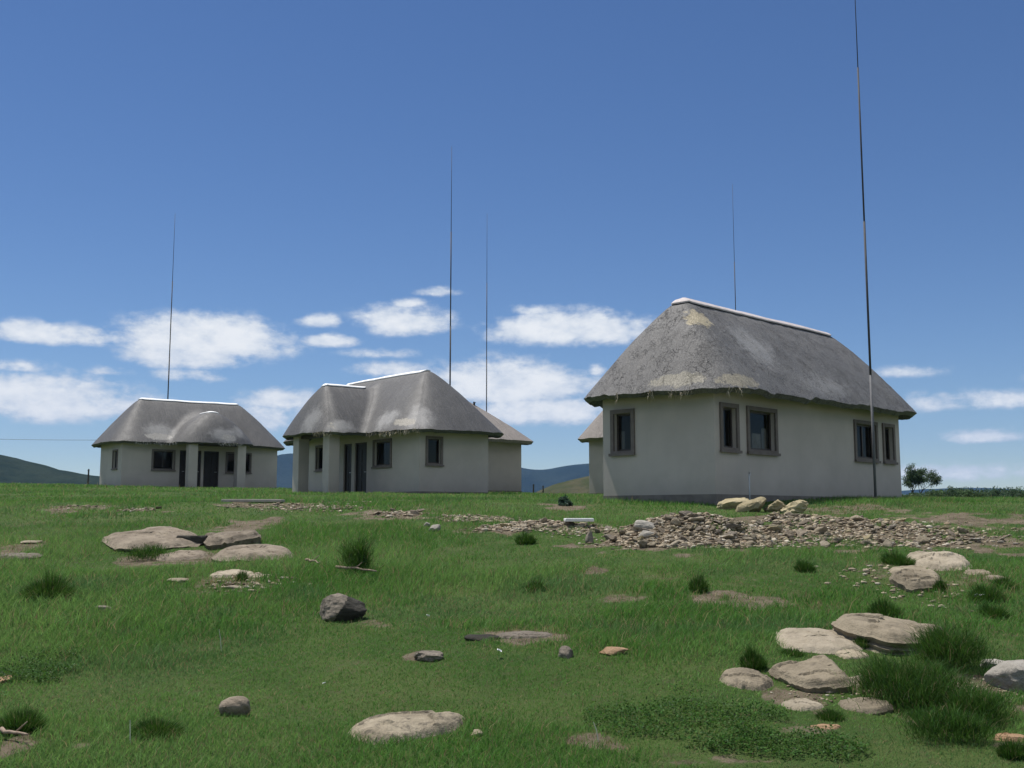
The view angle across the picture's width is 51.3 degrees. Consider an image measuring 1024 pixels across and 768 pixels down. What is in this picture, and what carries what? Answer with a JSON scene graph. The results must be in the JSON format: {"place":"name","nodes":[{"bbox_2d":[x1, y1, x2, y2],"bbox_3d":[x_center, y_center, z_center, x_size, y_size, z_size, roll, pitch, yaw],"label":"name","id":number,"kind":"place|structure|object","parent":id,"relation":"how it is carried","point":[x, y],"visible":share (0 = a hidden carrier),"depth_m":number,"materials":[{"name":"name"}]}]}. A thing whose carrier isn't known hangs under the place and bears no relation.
{"place":"outdoors","nodes":[
{"label":"outdoors","id":0,"kind":"place"},
{"bbox_2d":[0,455,99,484],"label":"hill","id":1,"kind":"structure","parent":0,"point":[15,470],"depth_m":756.75,"materials":[{"name":"green plant"}]},
{"bbox_2d":[276,453,588,492],"bbox_3d":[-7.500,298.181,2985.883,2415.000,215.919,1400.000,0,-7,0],"label":"hill","id":2,"kind":"structure","parent":0,"point":[539,479],"depth_m":2716.06,"materials":[{"name":"blue"}]},
{"bbox_2d":[0,482,1023,767],"bbox_3d":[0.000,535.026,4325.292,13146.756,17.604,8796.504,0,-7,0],"label":"ground","id":3,"kind":"structure","parent":0,"point":[778,689],"depth_m":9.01,"materials":[{"name":"green plant"}]},
{"bbox_2d":[0,722,28,735],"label":"stick","id":4,"kind":"object","parent":3,"relation":"on","point":[3,730],"visible":1,"depth_m":6.58,"materials":[{"name":"brown wood"}]},
{"bbox_2d":[0,552,42,558],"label":"rock","id":5,"kind":"object","parent":3,"relation":"on","point":[28,555],"visible":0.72,"depth_m":15.50,"materials":[{"name":"grey stone"}]},
{"bbox_2d":[0,705,49,734],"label":"grass tuft","id":6,"kind":"object","parent":3,"relation":"on","point":[14,721],"visible":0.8,"depth_m":6.80,"materials":[{"name":"green plant"}]},
{"bbox_2d":[13,561,81,601],"bbox_3d":[-5.196,2.191,11.956,0.774,0.503,0.704,0,-7,0],"label":"grass tuft","id":7,"kind":"object","parent":3,"relation":"on","point":[59,585],"visible":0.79,"depth_m":11.87,"materials":[{"name":"green plant"}]},
{"bbox_2d":[113,542,177,561],"bbox_3d":[-5.357,2.419,15.500,0.851,0.313,1.076,6,-9,-39],"label":"grass tuft","id":8,"kind":"object","parent":3,"relation":"on","point":[144,552],"visible":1,"depth_m":15.37,"materials":[{"name":"green plant"}]},
{"bbox_2d":[102,526,202,551],"bbox_3d":[-5.675,2.588,16.998,1.692,0.520,1.727,1,3,0],"label":"rock","id":9,"kind":"object","parent":3,"relation":"on","point":[150,536],"visible":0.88,"depth_m":16.57,"materials":[{"name":"brown stone"}]},
{"bbox_2d":[124,715,188,739],"bbox_3d":[-2.267,2.175,6.807,0.467,0.168,0.410,0,-7,0],"label":"grass tuft","id":10,"kind":"object","parent":3,"relation":"on","point":[154,724],"visible":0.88,"depth_m":6.76,"materials":[{"name":"green plant"}]},
{"bbox_2d":[167,225,174,398],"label":"lightning mast","id":11,"kind":"object","parent":3,"relation":"on","point":[170,329],"visible":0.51,"depth_m":66.85,"materials":[{"name":"metal"}]},
{"bbox_2d":[155,550,207,560],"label":"rock","id":12,"kind":"object","parent":3,"relation":"on","point":[187,554],"visible":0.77,"depth_m":15.41,"materials":[{"name":"brown stone"}]},
{"bbox_2d":[91,398,284,487],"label":"thatched house","id":13,"kind":"structure","parent":3,"relation":"on","point":[158,442],"depth_m":60.25,"materials":[{"name":"grey paint"}]},
{"bbox_2d":[111,449,117,469],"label":"window","id":14,"kind":"structure","parent":13,"relation":"in","point":[116,450],"depth_m":59.41,"materials":[{"name":"paint"}]},
{"bbox_2d":[151,449,175,470],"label":"window","id":15,"kind":"structure","parent":13,"relation":"in","point":[162,460],"depth_m":59.66,"materials":[{"name":"paint"}]},
{"bbox_2d":[179,450,185,486],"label":"door","id":16,"kind":"structure","parent":13,"relation":"in","point":[182,466],"depth_m":60.28,"materials":[{"name":"wood"}]},
{"bbox_2d":[197,451,200,486],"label":"door","id":17,"kind":"structure","parent":13,"relation":"in","point":[199,452],"depth_m":60.85,"materials":[{"name":"wood"}]},
{"bbox_2d":[203,451,218,487],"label":"door","id":18,"kind":"structure","parent":13,"relation":"in","point":[211,458],"depth_m":61.28,"materials":[{"name":"wood"}]},
{"bbox_2d":[225,452,233,473],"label":"window","id":19,"kind":"structure","parent":13,"relation":"in","point":[229,467],"depth_m":62.00,"materials":[{"name":"paint"}]},
{"bbox_2d":[245,453,251,473],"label":"window","id":20,"kind":"structure","parent":13,"relation":"in","point":[248,455],"depth_m":62.64,"materials":[{"name":"paint"}]},
{"bbox_2d":[176,535,207,544],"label":"rock","id":21,"kind":"object","parent":3,"relation":"on","point":[198,539],"visible":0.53,"depth_m":16.64,"materials":[{"name":"grey stone"}]},
{"bbox_2d":[210,569,252,577],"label":"rock","id":22,"kind":"object","parent":3,"relation":"on","point":[227,573],"visible":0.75,"depth_m":13.56,"materials":[{"name":"stone"}]},
{"bbox_2d":[203,529,261,549],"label":"rock","id":23,"kind":"object","parent":3,"relation":"on","point":[218,540],"visible":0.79,"depth_m":16.65,"materials":[{"name":"grey stone"}]},
{"bbox_2d":[219,696,250,715],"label":"rock","id":24,"kind":"object","parent":3,"relation":"on","point":[237,705],"visible":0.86,"depth_m":7.40,"materials":[{"name":"grey stone"}]},
{"bbox_2d":[234,570,249,580],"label":"grass tuft","id":25,"kind":"object","parent":3,"relation":"on","point":[241,573],"visible":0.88,"depth_m":13.23,"materials":[{"name":"green plant"}]},
{"bbox_2d":[211,544,293,562],"bbox_3d":[-3.739,2.633,15.684,1.200,0.522,1.579,2,-2,0],"label":"rock","id":26,"kind":"object","parent":3,"relation":"on","point":[244,551],"visible":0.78,"depth_m":15.22,"materials":[{"name":"brown stone"}]},
{"bbox_2d":[221,499,284,502],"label":"concrete slab","id":27,"kind":"structure","parent":3,"relation":"on","point":[255,500],"depth_m":24.42,"materials":[{"name":"grey concrete"}]},
{"bbox_2d":[319,593,366,621],"bbox_3d":[-1.745,2.294,10.887,0.496,0.317,0.325,-4,-8,29],"label":"rock","id":28,"kind":"object","parent":3,"relation":"on","point":[336,606],"visible":0.9,"depth_m":10.79,"materials":[{"name":"grey stone"}]},
{"bbox_2d":[335,562,376,571],"bbox_3d":[-1.995,2.330,13.623,0.708,0.117,0.050,-5,-9,36],"label":"stick","id":29,"kind":"object","parent":3,"relation":"on","point":[345,567],"visible":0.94,"depth_m":13.59,"materials":[{"name":"brown wood"}]},
{"bbox_2d":[325,530,388,573],"bbox_3d":[-2.021,2.142,13.732,1.083,0.643,1.263,0,-7,0],"label":"grass tuft","id":30,"kind":"object","parent":3,"relation":"on","point":[360,552],"visible":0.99,"depth_m":13.76,"materials":[{"name":"green plant"}]},
{"bbox_2d":[282,370,503,493],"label":"thatched house","id":31,"kind":"structure","parent":3,"relation":"on","point":[424,431],"depth_m":43.18,"materials":[{"name":"grey paint"}]},
{"bbox_2d":[314,445,322,471],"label":"window","id":32,"kind":"structure","parent":31,"relation":"in","point":[318,446],"depth_m":47.56,"materials":[{"name":"paint"}]},
{"bbox_2d":[344,444,351,491],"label":"door","id":33,"kind":"structure","parent":31,"relation":"in","point":[348,447],"depth_m":45.67,"materials":[{"name":"wood"}]},
{"bbox_2d":[355,442,366,492],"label":"door","id":34,"kind":"structure","parent":31,"relation":"in","point":[361,448],"depth_m":44.85,"materials":[{"name":"wood"}]},
{"bbox_2d":[371,438,391,468],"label":"window","id":35,"kind":"structure","parent":31,"relation":"in","point":[384,449],"depth_m":43.64,"materials":[{"name":"paint"}]},
{"bbox_2d":[425,436,443,466],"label":"window","id":36,"kind":"structure","parent":31,"relation":"in","point":[432,442],"depth_m":42.02,"materials":[{"name":"paint"}]},
{"bbox_2d":[348,710,464,744],"bbox_3d":[-0.674,2.449,7.140,0.960,0.483,0.539,5,-8,-34],"label":"rock","id":37,"kind":"object","parent":3,"relation":"on","point":[400,724],"visible":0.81,"depth_m":7.01,"materials":[{"name":"stone"}]},
{"bbox_2d":[414,650,442,661],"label":"rock","id":38,"kind":"object","parent":3,"relation":"on","point":[427,655],"visible":0.91,"depth_m":8.93,"materials":[{"name":"grey stone"}]},
{"bbox_2d":[0,643,870,761],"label":"ground cover","id":39,"kind":"object","parent":3,"relation":"on","point":[711,742],"visible":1,"depth_m":7.09,"materials":[{"name":"green plant"}]},
{"bbox_2d":[449,154,451,385],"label":"lightning mast","id":40,"kind":"object","parent":3,"relation":"on","point":[450,279],"visible":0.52,"depth_m":47.43,"materials":[{"name":"metal"}]},
{"bbox_2d":[464,634,500,640],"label":"rock","id":41,"kind":"object","parent":3,"relation":"on","point":[470,637],"visible":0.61,"depth_m":9.70,"materials":[{"name":"grey stone"}]},
{"bbox_2d":[486,283,486,411],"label":"lightning mast","id":42,"kind":"object","parent":3,"relation":"on","point":[486,347],"visible":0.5,"depth_m":58.15,"materials":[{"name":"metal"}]},
{"bbox_2d":[470,402,532,492],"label":"thatched house","id":43,"kind":"structure","parent":3,"relation":"on","point":[504,462],"depth_m":51.87,"materials":[{"name":"grey paint"}]},
{"bbox_2d":[497,631,551,638],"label":"rock","id":44,"kind":"object","parent":3,"relation":"on","point":[522,634],"visible":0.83,"depth_m":9.79,"materials":[{"name":"grey stone"}]},
{"bbox_2d":[513,530,537,544],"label":"grass tuft","id":45,"kind":"object","parent":3,"relation":"on","point":[530,539],"visible":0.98,"depth_m":16.89,"materials":[{"name":"green plant"}]},
{"bbox_2d":[519,577,548,591],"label":"grass tuft","id":46,"kind":"object","parent":3,"relation":"on","point":[533,585],"visible":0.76,"depth_m":12.73,"materials":[{"name":"green plant"}]},
{"bbox_2d":[56,501,1023,705],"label":"rubble","id":47,"kind":"object","parent":3,"relation":"on","point":[658,537],"depth_m":17.39,"materials":[{"name":"grey stone"}]},
{"bbox_2d":[564,518,593,521],"bbox_3d":[1.182,2.410,18.909,0.500,0.060,0.400,0,-7,-3],"label":"board","id":48,"kind":"object","parent":47,"relation":"on","point":[578,519],"visible":1,"depth_m":18.71,"materials":[{"name":"white paint"}]},
{"bbox_2d":[558,495,572,505],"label":"bush","id":49,"kind":"object","parent":3,"relation":"on","point":[563,501],"visible":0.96,"depth_m":23.67,"materials":[{"name":"green plant"}]},
{"bbox_2d":[558,646,572,658],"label":"rock","id":50,"kind":"object","parent":3,"relation":"on","point":[566,652],"visible":0.84,"depth_m":8.99,"materials":[{"name":"grey stone"}]},
{"bbox_2d":[585,531,593,543],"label":"rock","id":51,"kind":"object","parent":3,"relation":"on","point":[589,537],"visible":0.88,"depth_m":16.82,"materials":[{"name":"grey stone"}]},
{"bbox_2d":[578,411,603,494],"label":"thatched house","id":52,"kind":"structure","parent":3,"relation":"on","point":[592,434],"depth_m":47.56,"materials":[{"name":"grey paint"}]},
{"bbox_2d":[599,647,627,655],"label":"rock","id":53,"kind":"object","parent":3,"relation":"on","point":[608,651],"visible":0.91,"depth_m":9.04,"materials":[{"name":"stone"}]},
{"bbox_2d":[634,520,655,529],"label":"rock","id":54,"kind":"object","parent":3,"relation":"on","point":[639,524],"visible":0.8,"depth_m":17.06,"materials":[{"name":"stone"}]},
{"bbox_2d":[638,530,656,537],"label":"rock","id":55,"kind":"object","parent":3,"relation":"on","point":[644,533],"visible":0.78,"depth_m":16.74,"materials":[{"name":"stone"}]},
{"bbox_2d":[686,571,710,592],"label":"grass tuft","id":56,"kind":"object","parent":3,"relation":"on","point":[699,584],"visible":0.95,"depth_m":12.35,"materials":[{"name":"green plant"}]},
{"bbox_2d":[717,498,748,508],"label":"rock","id":57,"kind":"object","parent":3,"relation":"on","point":[732,503],"visible":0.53,"depth_m":22.84,"materials":[{"name":"yellow stone"}]},
{"bbox_2d":[719,667,773,690],"bbox_3d":[1.821,2.442,8.291,0.472,0.420,0.505,0,1,0],"label":"rock","id":58,"kind":"object","parent":3,"relation":"on","point":[746,678],"visible":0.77,"depth_m":8.20,"materials":[{"name":"beige stone"}]},
{"bbox_2d":[584,298,916,504],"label":"thatched house","id":59,"kind":"structure","parent":3,"relation":"on","point":[699,401],"depth_m":26.22,"materials":[{"name":"grey paint"}]},
{"bbox_2d":[608,408,634,455],"bbox_3d":[2.800,1.208,26.405,0.335,1.150,0.810,7,-10,-45],"label":"window","id":60,"kind":"structure","parent":59,"relation":"in","point":[625,422],"depth_m":26.45,"materials":[{"name":"paint"}]},
{"bbox_2d":[719,402,742,453],"bbox_3d":[5.003,1.034,24.938,0.830,1.160,0.335,7,-10,-45],"label":"window","id":61,"kind":"structure","parent":59,"relation":"in","point":[725,414],"depth_m":25.01,"materials":[{"name":"paint"}]},
{"bbox_2d":[746,405,780,455],"bbox_3d":[6.000,1.155,25.927,1.410,1.160,0.335,7,-10,-45],"label":"window","id":62,"kind":"structure","parent":59,"relation":"in","point":[758,424],"depth_m":26.00,"materials":[{"name":"paint"}]},
{"bbox_2d":[853,419,880,463],"bbox_3d":[9.793,1.607,29.623,1.420,1.160,0.235,7,-10,-45],"label":"window","id":63,"kind":"structure","parent":59,"relation":"in","point":[862,433],"depth_m":29.72,"materials":[{"name":"paint"}]},
{"bbox_2d":[882,423,897,464],"bbox_3d":[10.762,1.724,30.585,0.800,1.160,0.235,7,-10,-45],"label":"window","id":64,"kind":"structure","parent":59,"relation":"in","point":[885,431],"depth_m":30.70,"materials":[{"name":"paint"}]},
{"bbox_2d":[735,497,765,511],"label":"rock","id":65,"kind":"object","parent":3,"relation":"on","point":[756,504],"visible":0.86,"depth_m":22.09,"materials":[{"name":"yellow stone"}]},
{"bbox_2d":[738,639,768,670],"bbox_3d":[1.975,2.200,8.683,0.292,0.283,0.281,0,-7,0],"label":"grass tuft","id":66,"kind":"object","parent":3,"relation":"on","point":[750,659],"visible":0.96,"depth_m":8.64,"materials":[{"name":"green plant"}]},
{"bbox_2d":[763,499,785,512],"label":"rock","id":67,"kind":"object","parent":3,"relation":"on","point":[777,505],"visible":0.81,"depth_m":22.07,"materials":[{"name":"yellow stone"}]},
{"bbox_2d":[780,647,806,656],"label":"grass tuft","id":68,"kind":"object","parent":3,"relation":"on","point":[793,652],"visible":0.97,"depth_m":9.05,"materials":[{"name":"green plant"}]},
{"bbox_2d":[780,500,807,513],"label":"rock","id":69,"kind":"object","parent":3,"relation":"on","point":[798,506],"visible":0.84,"depth_m":21.68,"materials":[{"name":"yellow stone"}]},
{"bbox_2d":[781,698,823,710],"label":"rock","id":70,"kind":"object","parent":3,"relation":"on","point":[805,704],"visible":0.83,"depth_m":7.54,"materials":[{"name":"stone"}]},
{"bbox_2d":[793,557,817,572],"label":"grass tuft","id":71,"kind":"object","parent":3,"relation":"on","point":[805,566],"visible":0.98,"depth_m":13.85,"materials":[{"name":"green plant"}]},
{"bbox_2d":[769,655,852,692],"bbox_3d":[2.313,2.377,8.251,0.529,0.392,0.604,-9,5,-1],"label":"rock","id":72,"kind":"object","parent":3,"relation":"on","point":[807,675],"visible":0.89,"depth_m":8.15,"materials":[{"name":"beige stone"}]},
{"bbox_2d":[775,628,864,654],"bbox_3d":[2.727,2.399,9.495,0.814,0.352,0.784,0,3,0],"label":"rock","id":73,"kind":"object","parent":3,"relation":"on","point":[817,640],"visible":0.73,"depth_m":9.33,"materials":[{"name":"stone"}]},
{"bbox_2d":[811,724,840,728],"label":"rock","id":74,"kind":"object","parent":3,"relation":"on","point":[835,726],"visible":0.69,"depth_m":7.04,"materials":[{"name":"stone"}]},
{"bbox_2d":[815,707,845,721],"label":"grass tuft","id":75,"kind":"object","parent":3,"relation":"on","point":[833,715],"visible":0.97,"depth_m":7.24,"materials":[{"name":"green plant"}]},
{"bbox_2d":[835,649,868,658],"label":"rock","id":76,"kind":"object","parent":3,"relation":"on","point":[843,653],"visible":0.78,"depth_m":9.05,"materials":[{"name":"beige stone"}]},
{"bbox_2d":[853,632,872,648],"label":"grass tuft","id":77,"kind":"object","parent":3,"relation":"on","point":[862,642],"visible":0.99,"depth_m":9.26,"materials":[{"name":"green plant"}]},
{"bbox_2d":[838,697,893,714],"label":"rock","id":78,"kind":"object","parent":3,"relation":"on","point":[877,706],"visible":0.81,"depth_m":7.51,"materials":[{"name":"beige stone"}]},
{"bbox_2d":[855,0,877,498],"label":"lightning mast","id":79,"kind":"object","parent":3,"relation":"on","point":[871,390],"visible":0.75,"depth_m":27.66,"materials":[{"name":"metal"}]},
{"bbox_2d":[830,613,925,653],"bbox_3d":[3.373,2.300,9.610,1.028,0.373,1.078,5,0,7],"label":"rock","id":80,"kind":"object","parent":3,"relation":"on","point":[879,630],"visible":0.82,"depth_m":9.38,"materials":[{"name":"beige stone"}]},
{"bbox_2d":[866,595,904,618],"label":"grass tuft","id":81,"kind":"object","parent":3,"relation":"on","point":[880,607],"visible":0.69,"depth_m":11.02,"materials":[{"name":"green plant"}]},
{"bbox_2d":[878,546,917,565],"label":"grass tuft","id":82,"kind":"object","parent":3,"relation":"on","point":[896,558],"visible":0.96,"depth_m":14.53,"materials":[{"name":"green plant"}]},
{"bbox_2d":[889,565,938,575],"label":"rock","id":83,"kind":"object","parent":3,"relation":"on","point":[919,569],"visible":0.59,"depth_m":13.76,"materials":[{"name":"beige stone"}]},
{"bbox_2d":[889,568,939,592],"bbox_3d":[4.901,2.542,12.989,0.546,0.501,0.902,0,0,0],"label":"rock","id":84,"kind":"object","parent":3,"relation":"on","point":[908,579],"visible":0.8,"depth_m":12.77,"materials":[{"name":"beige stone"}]},
{"bbox_2d":[816,643,1023,718],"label":"grass tuft","id":85,"kind":"object","parent":3,"relation":"on","point":[927,682],"visible":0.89,"depth_m":7.67,"materials":[{"name":"green plant"}]},
{"bbox_2d":[901,462,942,493],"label":"thorn tree","id":86,"kind":"object","parent":3,"relation":"on","point":[912,477],"visible":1,"depth_m":77.55,"materials":[{"name":"green plant"}]},
{"bbox_2d":[915,536,930,543],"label":"rubble stone","id":87,"kind":"object","parent":3,"relation":"on","point":[922,539],"visible":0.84,"depth_m":16.77,"materials":[{"name":"beige stone"}]},
{"bbox_2d":[922,489,947,497],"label":"bush","id":88,"kind":"object","parent":3,"relation":"on","point":[935,493],"visible":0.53,"depth_m":69.25,"materials":[{"name":"green plant"}]},
{"bbox_2d":[907,551,971,570],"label":"rock","id":89,"kind":"object","parent":3,"relation":"on","point":[936,560],"visible":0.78,"depth_m":14.38,"materials":[{"name":"stone"}]},
{"bbox_2d":[932,575,947,592],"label":"grass tuft","id":90,"kind":"object","parent":3,"relation":"on","point":[941,584],"visible":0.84,"depth_m":12.54,"materials":[{"name":"green plant"}]},
{"bbox_2d":[875,694,1011,748],"bbox_3d":[2.712,2.130,6.790,0.915,0.270,0.739,0,-7,0],"label":"grass tuft","id":91,"kind":"object","parent":3,"relation":"on","point":[932,724],"visible":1,"depth_m":6.69,"materials":[{"name":"green plant"}]},
{"bbox_2d":[940,485,964,496],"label":"bush","id":92,"kind":"object","parent":3,"relation":"on","point":[950,491],"visible":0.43,"depth_m":70.18,"materials":[{"name":"green plant"}]},
{"bbox_2d":[886,609,1023,673],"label":"grass tuft","id":93,"kind":"object","parent":3,"relation":"on","point":[937,642],"visible":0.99,"depth_m":8.57,"materials":[{"name":"green plant"}]},
{"bbox_2d":[905,681,1021,726],"bbox_3d":[3.168,2.195,7.374,0.919,0.334,0.836,1,-7,-11],"label":"grass tuft","id":94,"kind":"object","parent":3,"relation":"on","point":[985,700],"visible":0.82,"depth_m":7.23,"materials":[{"name":"green plant"}]},
{"bbox_2d":[961,489,988,497],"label":"bush","id":95,"kind":"object","parent":3,"relation":"on","point":[971,493],"visible":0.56,"depth_m":69.52,"materials":[{"name":"green plant"}]},
{"bbox_2d":[965,569,991,574],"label":"rock","id":96,"kind":"object","parent":3,"relation":"on","point":[974,572],"visible":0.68,"depth_m":13.75,"materials":[{"name":"beige stone"}]},
{"bbox_2d":[966,581,1008,603],"bbox_3d":[5.311,2.320,11.936,0.544,0.290,0.521,0,-7,0],"label":"grass tuft","id":97,"kind":"object","parent":3,"relation":"on","point":[986,593],"visible":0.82,"depth_m":11.86,"materials":[{"name":"green plant"}]},
{"bbox_2d":[980,659,1003,667],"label":"rock","id":98,"kind":"object","parent":3,"relation":"on","point":[991,662],"visible":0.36,"depth_m":8.74,"materials":[{"name":"stone"}]},
{"bbox_2d":[976,599,1011,618],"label":"grass tuft","id":99,"kind":"object","parent":3,"relation":"on","point":[993,612],"visible":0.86,"depth_m":10.99,"materials":[{"name":"green plant"}]},
{"bbox_2d":[984,486,1021,497],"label":"bush","id":100,"kind":"object","parent":3,"relation":"on","point":[994,492],"visible":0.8,"depth_m":71.35,"materials":[{"name":"green plant"}]},
{"bbox_2d":[985,576,1021,589],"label":"grass tuft","id":101,"kind":"object","parent":3,"relation":"on","point":[1002,580],"visible":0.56,"depth_m":12.64,"materials":[{"name":"green plant"}]},
{"bbox_2d":[984,659,1023,692],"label":"rock","id":102,"kind":"object","parent":3,"relation":"on","point":[1005,670],"visible":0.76,"depth_m":8.01,"materials":[{"name":"stone"}]},
{"bbox_2d":[992,737,1023,760],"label":"grass tuft","id":103,"kind":"object","parent":3,"relation":"on","point":[1010,750],"visible":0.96,"depth_m":6.36,"materials":[{"name":"green plant"}]},
{"bbox_2d":[993,732,1023,741],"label":"rock","id":104,"kind":"object","parent":3,"relation":"on","point":[1008,735],"visible":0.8,"depth_m":6.74,"materials":[{"name":"stone"}]},
{"bbox_2d":[0,0,1023,490],"label":"sky","id":105,"kind":"structure","parent":0,"point":[297,153],"materials":[{"name":"blue"}]},
{"bbox_2d":[535,476,588,493],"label":"hill","id":106,"kind":"structure","parent":0,"point":[578,486],"depth_m":399.47,"materials":[{"name":"green plant"}]},
{"bbox_2d":[902,488,1020,494],"bbox_3d":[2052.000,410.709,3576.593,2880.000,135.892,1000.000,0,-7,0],"label":"hill","id":107,"kind":"structure","parent":0,"point":[904,492],"depth_m":3505.33,"materials":[{"name":"green plant"}]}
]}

